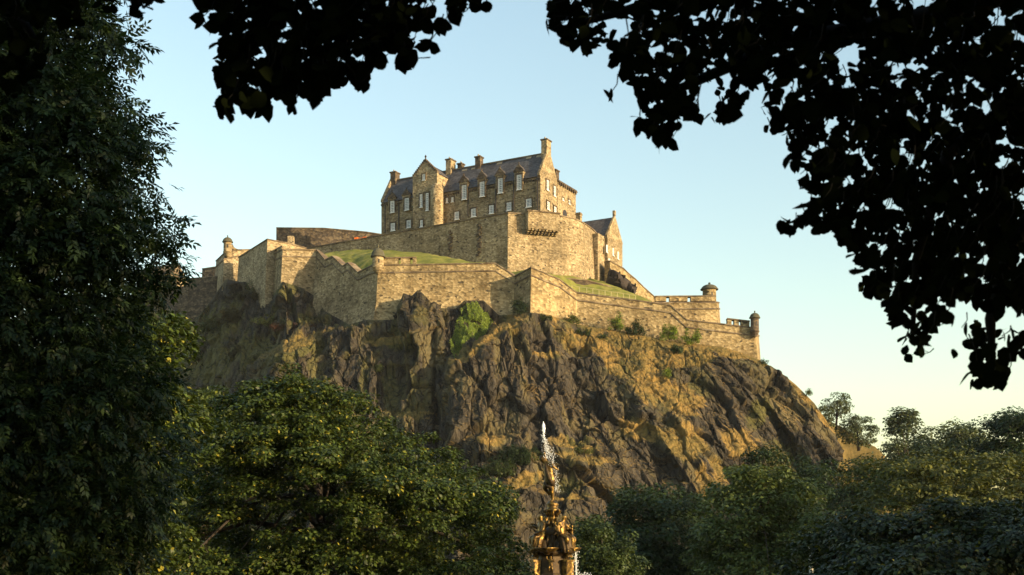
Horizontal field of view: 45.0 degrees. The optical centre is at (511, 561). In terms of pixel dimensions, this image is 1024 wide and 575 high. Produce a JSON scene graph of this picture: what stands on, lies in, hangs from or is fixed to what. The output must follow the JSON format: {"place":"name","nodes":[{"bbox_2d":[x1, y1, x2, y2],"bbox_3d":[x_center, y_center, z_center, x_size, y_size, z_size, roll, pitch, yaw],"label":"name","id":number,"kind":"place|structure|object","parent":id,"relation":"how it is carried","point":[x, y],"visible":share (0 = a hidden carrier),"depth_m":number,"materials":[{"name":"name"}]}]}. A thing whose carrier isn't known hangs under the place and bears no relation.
{"place":"outdoors","nodes":[
{"label":"outdoors","id":0,"kind":"place"},
{"bbox_2d":[147,265,183,291],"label":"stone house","id":1,"kind":"structure","parent":0,"point":[171,274],"depth_m":299.60,"materials":[{"name":"beige stone"}]},
{"bbox_2d":[273,246,315,293],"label":"bastion","id":2,"kind":"object","parent":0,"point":[296,267],"visible":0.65,"depth_m":239.12,"materials":[{"name":"stone"}]},
{"bbox_2d":[111,279,843,573],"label":"crag","id":3,"kind":"structure","parent":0,"point":[627,410],"depth_m":207.99,"materials":[{"name":"brown stone"}]},
{"bbox_2d":[141,285,187,324],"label":"terrace wall","id":4,"kind":"structure","parent":3,"relation":"on","point":[181,304],"depth_m":278.15,"materials":[{"name":"stone"}]},
{"bbox_2d":[183,343,203,361],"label":"shrub","id":5,"kind":"object","parent":3,"relation":"on","point":[197,357],"visible":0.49,"depth_m":252.76,"materials":[{"name":"green plant"}]},
{"bbox_2d":[187,276,217,321],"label":"terrace wall","id":6,"kind":"structure","parent":3,"relation":"on","point":[201,295],"depth_m":270.16,"materials":[{"name":"stone"}]},
{"bbox_2d":[202,266,215,276],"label":"terrace wall","id":7,"kind":"structure","parent":3,"relation":"on","point":[208,271],"depth_m":276.04,"materials":[{"name":"stone"}]},
{"bbox_2d":[197,315,221,333],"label":"shrub","id":8,"kind":"object","parent":3,"relation":"on","point":[205,327],"visible":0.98,"depth_m":252.49,"materials":[{"name":"green plant"}]},
{"bbox_2d":[215,306,240,324],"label":"shrub","id":9,"kind":"object","parent":3,"relation":"on","point":[224,313],"visible":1,"depth_m":244.55,"materials":[{"name":"green plant"}]},
{"bbox_2d":[215,235,249,290],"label":"wall bastion","id":10,"kind":"object","parent":3,"relation":"on","point":[226,261],"depth_m":260.56,"materials":[{"name":"stone"}]},
{"bbox_2d":[227,344,243,357],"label":"shrub","id":11,"kind":"object","parent":3,"relation":"on","point":[233,353],"visible":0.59,"depth_m":236.91,"materials":[{"name":"green plant"}]},
{"bbox_2d":[229,288,259,301],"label":"shrub","id":12,"kind":"object","parent":3,"relation":"on","point":[254,296],"visible":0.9,"depth_m":246.11,"materials":[{"name":"green plant"}]},
{"bbox_2d":[249,313,275,326],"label":"shrub","id":13,"kind":"object","parent":3,"relation":"on","point":[263,321],"visible":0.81,"depth_m":234.75,"materials":[{"name":"green plant"}]},
{"bbox_2d":[237,236,306,307],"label":"wall bastion","id":14,"kind":"object","parent":3,"relation":"on","point":[256,264],"depth_m":246.30,"materials":[{"name":"stone"}]},
{"bbox_2d":[269,322,316,331],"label":"shrub","id":15,"kind":"object","parent":3,"relation":"on","point":[276,327],"visible":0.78,"depth_m":231.40,"materials":[{"name":"green plant"}]},
{"bbox_2d":[312,249,377,323],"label":"rampart","id":16,"kind":"object","parent":3,"relation":"on","point":[345,292],"visible":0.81,"depth_m":230.49,"materials":[{"name":"stone"}]},
{"bbox_2d":[374,364,384,371],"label":"shrub","id":17,"kind":"object","parent":3,"relation":"on","point":[379,366],"visible":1,"depth_m":212.42,"materials":[{"name":"green plant"}]},
{"bbox_2d":[371,244,514,319],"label":"rampart","id":18,"kind":"object","parent":3,"relation":"on","point":[456,285],"visible":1,"depth_m":221.70,"materials":[{"name":"stone"}]},
{"bbox_2d":[449,301,492,358],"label":"ivy","id":19,"kind":"object","parent":3,"relation":"attached to","point":[479,313],"visible":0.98,"depth_m":215.29,"materials":[{"name":"green plant"}]},
{"bbox_2d":[482,458,516,476],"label":"shrub","id":20,"kind":"object","parent":3,"relation":"on","point":[496,468],"visible":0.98,"depth_m":185.97,"materials":[{"name":"green plant"}]},
{"bbox_2d":[487,444,536,465],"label":"shrub","id":21,"kind":"object","parent":3,"relation":"on","point":[514,455],"visible":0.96,"depth_m":187.52,"materials":[{"name":"green plant"}]},
{"bbox_2d":[510,297,528,313],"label":"shrub","id":22,"kind":"object","parent":3,"relation":"on","point":[519,305],"visible":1,"depth_m":216.44,"materials":[{"name":"green plant"}]},
{"bbox_2d":[530,448,542,460],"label":"shrub","id":23,"kind":"object","parent":3,"relation":"on","point":[538,452],"visible":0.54,"depth_m":190.94,"materials":[{"name":"green plant"}]},
{"bbox_2d":[539,313,552,320],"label":"shrub","id":24,"kind":"object","parent":3,"relation":"on","point":[545,317],"visible":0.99,"depth_m":215.37,"materials":[{"name":"green plant"}]},
{"bbox_2d":[564,313,581,324],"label":"shrub","id":25,"kind":"object","parent":3,"relation":"on","point":[572,319],"visible":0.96,"depth_m":220.06,"materials":[{"name":"green plant"}]},
{"bbox_2d":[575,328,591,335],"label":"shrub","id":26,"kind":"object","parent":3,"relation":"on","point":[582,332],"visible":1,"depth_m":217.60,"materials":[{"name":"green plant"}]},
{"bbox_2d":[575,445,594,454],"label":"shrub","id":27,"kind":"object","parent":3,"relation":"on","point":[578,449],"visible":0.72,"depth_m":194.40,"materials":[{"name":"green plant"}]},
{"bbox_2d":[567,278,622,289],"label":"terrace wall","id":28,"kind":"structure","parent":3,"relation":"on","point":[582,281],"depth_m":232.93,"materials":[{"name":"stone"}]},
{"bbox_2d":[596,332,607,339],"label":"shrub","id":29,"kind":"object","parent":3,"relation":"on","point":[604,336],"visible":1,"depth_m":217.48,"materials":[{"name":"green plant"}]},
{"bbox_2d":[607,311,625,331],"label":"shrub","id":30,"kind":"object","parent":3,"relation":"on","point":[616,324],"visible":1,"depth_m":219.93,"materials":[{"name":"green plant"}]},
{"bbox_2d":[604,260,654,301],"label":"sloping wall","id":31,"kind":"structure","parent":3,"relation":"on","point":[642,291],"depth_m":252.25,"materials":[{"name":"stone"}]},
{"bbox_2d":[514,267,759,359],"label":"rampart","id":32,"kind":"object","parent":3,"relation":"on","point":[539,291],"visible":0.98,"depth_m":222.29,"materials":[{"name":"stone"}]},
{"bbox_2d":[625,319,648,335],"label":"shrub","id":33,"kind":"object","parent":3,"relation":"on","point":[636,324],"visible":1,"depth_m":219.59,"materials":[{"name":"green plant"}]},
{"bbox_2d":[661,367,671,378],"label":"shrub","id":34,"kind":"object","parent":3,"relation":"on","point":[667,373],"visible":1,"depth_m":209.90,"materials":[{"name":"green plant"}]},
{"bbox_2d":[659,323,678,340],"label":"shrub","id":35,"kind":"object","parent":3,"relation":"on","point":[671,332],"visible":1,"depth_m":219.22,"materials":[{"name":"green plant"}]},
{"bbox_2d":[669,344,683,353],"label":"shrub","id":36,"kind":"object","parent":3,"relation":"on","point":[676,349],"visible":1,"depth_m":215.24,"materials":[{"name":"green plant"}]},
{"bbox_2d":[654,282,719,322],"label":"gun platform","id":37,"kind":"structure","parent":3,"relation":"on","point":[704,306],"depth_m":232.51,"materials":[{"name":"stone"}]},
{"bbox_2d":[678,327,701,344],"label":"shrub","id":38,"kind":"object","parent":3,"relation":"on","point":[694,338],"visible":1,"depth_m":219.00,"materials":[{"name":"green plant"}]},
{"bbox_2d":[759,359,768,365],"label":"shrub","id":39,"kind":"object","parent":3,"relation":"on","point":[763,361],"visible":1,"depth_m":218.44,"materials":[{"name":"green plant"}]},
{"bbox_2d":[805,388,812,395],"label":"shrub","id":40,"kind":"object","parent":3,"relation":"on","point":[807,392],"visible":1,"depth_m":216.40,"materials":[{"name":"green plant"}]},
{"bbox_2d":[819,403,835,427],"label":"shrub","id":41,"kind":"object","parent":3,"relation":"on","point":[829,419],"visible":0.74,"depth_m":230.97,"materials":[{"name":"green plant"}]},
{"bbox_2d":[819,392,854,428],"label":"tree","id":42,"kind":"object","parent":3,"relation":"on","point":[835,404],"visible":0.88,"depth_m":238.93,"materials":[{"name":"green plant"}]},
{"bbox_2d":[324,249,651,301],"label":"grass","id":43,"kind":"structure","parent":0,"point":[361,259],"depth_m":233.64,"materials":[{"name":"green plant"}]},
{"bbox_2d":[307,212,507,269],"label":"wall","id":44,"kind":"structure","parent":43,"relation":"on","point":[482,239],"depth_m":242.64,"materials":[{"name":"stone"}]},
{"bbox_2d":[508,209,596,278],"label":"round bastion","id":45,"kind":"object","parent":43,"relation":"on","point":[555,243],"visible":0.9,"depth_m":237.78,"materials":[{"name":"stone"}]},
{"bbox_2d":[575,210,622,280],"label":"stone house","id":46,"kind":"structure","parent":43,"relation":"on","point":[607,241],"depth_m":251.67,"materials":[{"name":"stone"}]},
{"bbox_2d":[572,285,635,299],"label":"railing","id":47,"kind":"object","parent":43,"relation":"on","point":[606,294],"visible":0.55,"depth_m":226.21,"materials":[{"name":"metal"}]},
{"bbox_2d":[606,268,636,293],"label":"rock outcrop","id":48,"kind":"object","parent":43,"relation":"on","point":[618,279],"visible":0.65,"depth_m":240.89,"materials":[{"name":"grey stone"}]},
{"bbox_2d":[0,0,1023,496],"label":"sky","id":49,"kind":"structure","parent":0,"point":[693,216],"materials":[{"name":"blue"}]},
{"bbox_2d":[829,422,920,519],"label":"hillside","id":50,"kind":"structure","parent":0,"point":[851,451],"depth_m":256.42,"materials":[{"name":"brown plant"}]},
{"bbox_2d":[834,413,879,450],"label":"tree","id":51,"kind":"object","parent":50,"relation":"on","point":[855,428],"visible":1,"depth_m":234.60,"materials":[{"name":"green plant"}]},
{"bbox_3d":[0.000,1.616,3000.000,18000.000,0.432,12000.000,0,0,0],"label":"ground","id":52,"kind":"structure","parent":0,"visible":0},
{"bbox_2d":[0,0,208,574],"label":"ash tree","id":53,"kind":"object","parent":52,"relation":"on","point":[62,240],"visible":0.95,"depth_m":14.27,"materials":[{"name":"green plant"}]},
{"bbox_2d":[2,309,229,574],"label":"hedge tree","id":54,"kind":"object","parent":52,"relation":"on","point":[165,329],"visible":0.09,"depth_m":27.25,"materials":[{"name":"green plant"}]},
{"bbox_2d":[171,386,235,553],"bbox_3d":[-15.477,-3.549,62.098,3.870,10.316,6.176,0,0,0],"label":"tree","id":55,"kind":"object","parent":52,"relation":"on","point":[203,395],"visible":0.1,"depth_m":60.55,"materials":[{"name":"green plant"}]},
{"bbox_2d":[0,0,492,123],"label":"elm tree","id":56,"kind":"object","parent":52,"relation":"on","point":[329,34],"visible":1,"depth_m":4.49,"materials":[{"name":"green plant"}]},
{"bbox_2d":[126,362,537,574],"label":"sycamore tree","id":57,"kind":"object","parent":52,"relation":"on","point":[379,484],"visible":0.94,"depth_m":37.97,"materials":[{"name":"green plant"}]},
{"bbox_2d":[568,513,651,574],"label":"tree","id":58,"kind":"object","parent":52,"relation":"on","point":[603,552],"visible":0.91,"depth_m":61.85,"materials":[{"name":"green plant"}]},
{"bbox_2d":[587,480,729,574],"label":"tree","id":59,"kind":"object","parent":52,"relation":"on","point":[657,531],"visible":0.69,"depth_m":84.72,"materials":[{"name":"green plant"}]},
{"bbox_2d":[676,463,837,574],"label":"tree","id":60,"kind":"object","parent":52,"relation":"on","point":[747,554],"visible":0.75,"depth_m":75.42,"materials":[{"name":"green plant"}]},
{"bbox_2d":[719,442,839,573],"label":"tree","id":61,"kind":"object","parent":52,"relation":"on","point":[817,472],"visible":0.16,"depth_m":98.42,"materials":[{"name":"green plant"}]},
{"bbox_2d":[545,0,1023,391],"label":"elm tree","id":62,"kind":"object","parent":52,"relation":"on","point":[903,34],"visible":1,"depth_m":4.43,"materials":[{"name":"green plant"}]},
{"bbox_2d":[788,512,824,572],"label":"birch tree","id":63,"kind":"object","parent":52,"relation":"on","point":[813,515],"visible":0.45,"depth_m":69.70,"materials":[{"name":"green plant"}]},
{"bbox_2d":[818,451,906,527],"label":"tree","id":64,"kind":"object","parent":52,"relation":"on","point":[840,500],"visible":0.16,"depth_m":127.33,"materials":[{"name":"green plant"}]},
{"bbox_2d":[770,494,1023,574],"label":"tree","id":65,"kind":"object","parent":52,"relation":"on","point":[994,545],"visible":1,"depth_m":37.89,"materials":[{"name":"green plant"}]},
{"bbox_2d":[869,406,939,512],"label":"tree","id":66,"kind":"object","parent":52,"relation":"on","point":[900,424],"visible":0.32,"depth_m":198.12,"materials":[{"name":"green plant"}]},
{"bbox_2d":[829,446,1023,545],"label":"tree","id":67,"kind":"object","parent":52,"relation":"on","point":[941,471],"visible":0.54,"depth_m":67.16,"materials":[{"name":"green plant"}]},
{"bbox_2d":[894,416,997,498],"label":"tree","id":68,"kind":"object","parent":52,"relation":"on","point":[962,432],"visible":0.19,"depth_m":171.10,"materials":[{"name":"green plant"}]},
{"bbox_2d":[941,406,1023,495],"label":"tree","id":69,"kind":"object","parent":52,"relation":"on","point":[1010,426],"visible":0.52,"depth_m":113.10,"materials":[{"name":"green plant"}]},
{"bbox_3d":[1.900,1.170,58.000,7.800,0.860,7.800,0,0,0],"label":"fountain pool","id":70,"kind":"object","parent":52,"relation":"on","visible":0},
{"bbox_2d":[527,439,580,574],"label":"fountain","id":71,"kind":"object","parent":70,"relation":"on","point":[552,543],"visible":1,"depth_m":57.48,"materials":[{"name":"metal"}]},
{"bbox_2d":[542,421,560,489],"bbox_3d":[1.934,-4.928,57.944,1.068,3.333,1.147,0,0,-35],"label":"water jet","id":72,"kind":"object","parent":71,"relation":"attached to","point":[543,430],"visible":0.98,"depth_m":57.95,"materials":[{"name":"white liquid"}]},
{"bbox_2d":[572,552,587,574],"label":"water spill","id":73,"kind":"object","parent":71,"relation":"attached to","point":[576,566],"visible":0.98,"depth_m":57.69,"materials":[{"name":"white liquid"}]},
{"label":"courtyard","id":74,"kind":"structure","parent":0,"visible":0},
{"bbox_2d":[276,227,380,247],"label":"back wall","id":75,"kind":"structure","parent":74,"relation":"on","point":[307,237],"depth_m":283.97,"materials":[{"name":"stone"}]},
{"bbox_2d":[381,137,577,233],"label":"barracks","id":76,"kind":"structure","parent":74,"relation":"on","point":[427,193],"depth_m":254.64,"materials":[{"name":"stone"}]},
{"bbox_2d":[389,199,395,212],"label":"window","id":77,"kind":"structure","parent":76,"relation":"in","point":[392,203],"depth_m":262.76,"materials":[{"name":"white glass"}]},
{"bbox_2d":[389,221,395,231],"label":"window","id":78,"kind":"structure","parent":76,"relation":"in","point":[392,224],"depth_m":263.08,"materials":[{"name":"white glass"}]},
{"bbox_2d":[403,196,410,210],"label":"window","id":79,"kind":"structure","parent":76,"relation":"in","point":[406,200],"depth_m":260.91,"materials":[{"name":"white glass"}]},
{"bbox_2d":[405,218,411,228],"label":"window","id":80,"kind":"structure","parent":76,"relation":"in","point":[408,222],"depth_m":261.23,"materials":[{"name":"white glass"}]},
{"bbox_2d":[445,196,449,203],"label":"window","id":81,"kind":"structure","parent":76,"relation":"in","point":[447,197],"depth_m":256.49,"materials":[{"name":"grey glass"}]},
{"bbox_2d":[450,195,454,202],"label":"window","id":82,"kind":"structure","parent":76,"relation":"in","point":[452,198],"depth_m":255.86,"materials":[{"name":"grey glass"}]},
{"bbox_2d":[453,210,459,220],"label":"window","id":83,"kind":"structure","parent":76,"relation":"in","point":[456,214],"depth_m":255.36,"materials":[{"name":"white glass"}]},
{"bbox_2d":[460,183,467,199],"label":"window","id":84,"kind":"structure","parent":76,"relation":"in","point":[464,187],"depth_m":254.15,"materials":[{"name":"white glass"}]},
{"bbox_2d":[470,207,476,217],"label":"window","id":85,"kind":"structure","parent":76,"relation":"in","point":[473,210],"depth_m":253.44,"materials":[{"name":"white glass"}]},
{"bbox_2d":[478,180,485,197],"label":"window","id":86,"kind":"structure","parent":76,"relation":"in","point":[482,183],"depth_m":252.08,"materials":[{"name":"white glass"}]},
{"bbox_2d":[488,203,494,214],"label":"window","id":87,"kind":"structure","parent":76,"relation":"in","point":[491,207],"depth_m":251.34,"materials":[{"name":"white glass"}]},
{"bbox_2d":[497,176,503,193],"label":"window","id":88,"kind":"structure","parent":76,"relation":"in","point":[500,186],"depth_m":250.00,"materials":[{"name":"white glass"}]},
{"bbox_2d":[505,200,512,211],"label":"window","id":89,"kind":"structure","parent":76,"relation":"in","point":[508,204],"depth_m":249.39,"materials":[{"name":"white glass"}]},
{"bbox_2d":[515,173,522,190],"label":"window","id":90,"kind":"structure","parent":76,"relation":"in","point":[519,176],"depth_m":247.93,"materials":[{"name":"white glass"}]},
{"bbox_2d":[525,197,532,207],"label":"window","id":91,"kind":"structure","parent":76,"relation":"in","point":[528,200],"depth_m":247.11,"materials":[{"name":"white glass"}]},
{"bbox_2d":[545,178,549,191],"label":"window","id":92,"kind":"structure","parent":76,"relation":"in","point":[547,180],"depth_m":248.54,"materials":[{"name":"white glass"}]},
{"bbox_2d":[546,199,550,210],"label":"window","id":93,"kind":"structure","parent":76,"relation":"in","point":[548,202],"depth_m":248.66,"materials":[{"name":"white glass"}]},
{"bbox_2d":[553,184,556,197],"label":"window","id":94,"kind":"structure","parent":76,"relation":"in","point":[554,186],"depth_m":251.28,"materials":[{"name":"white glass"}]}
]}

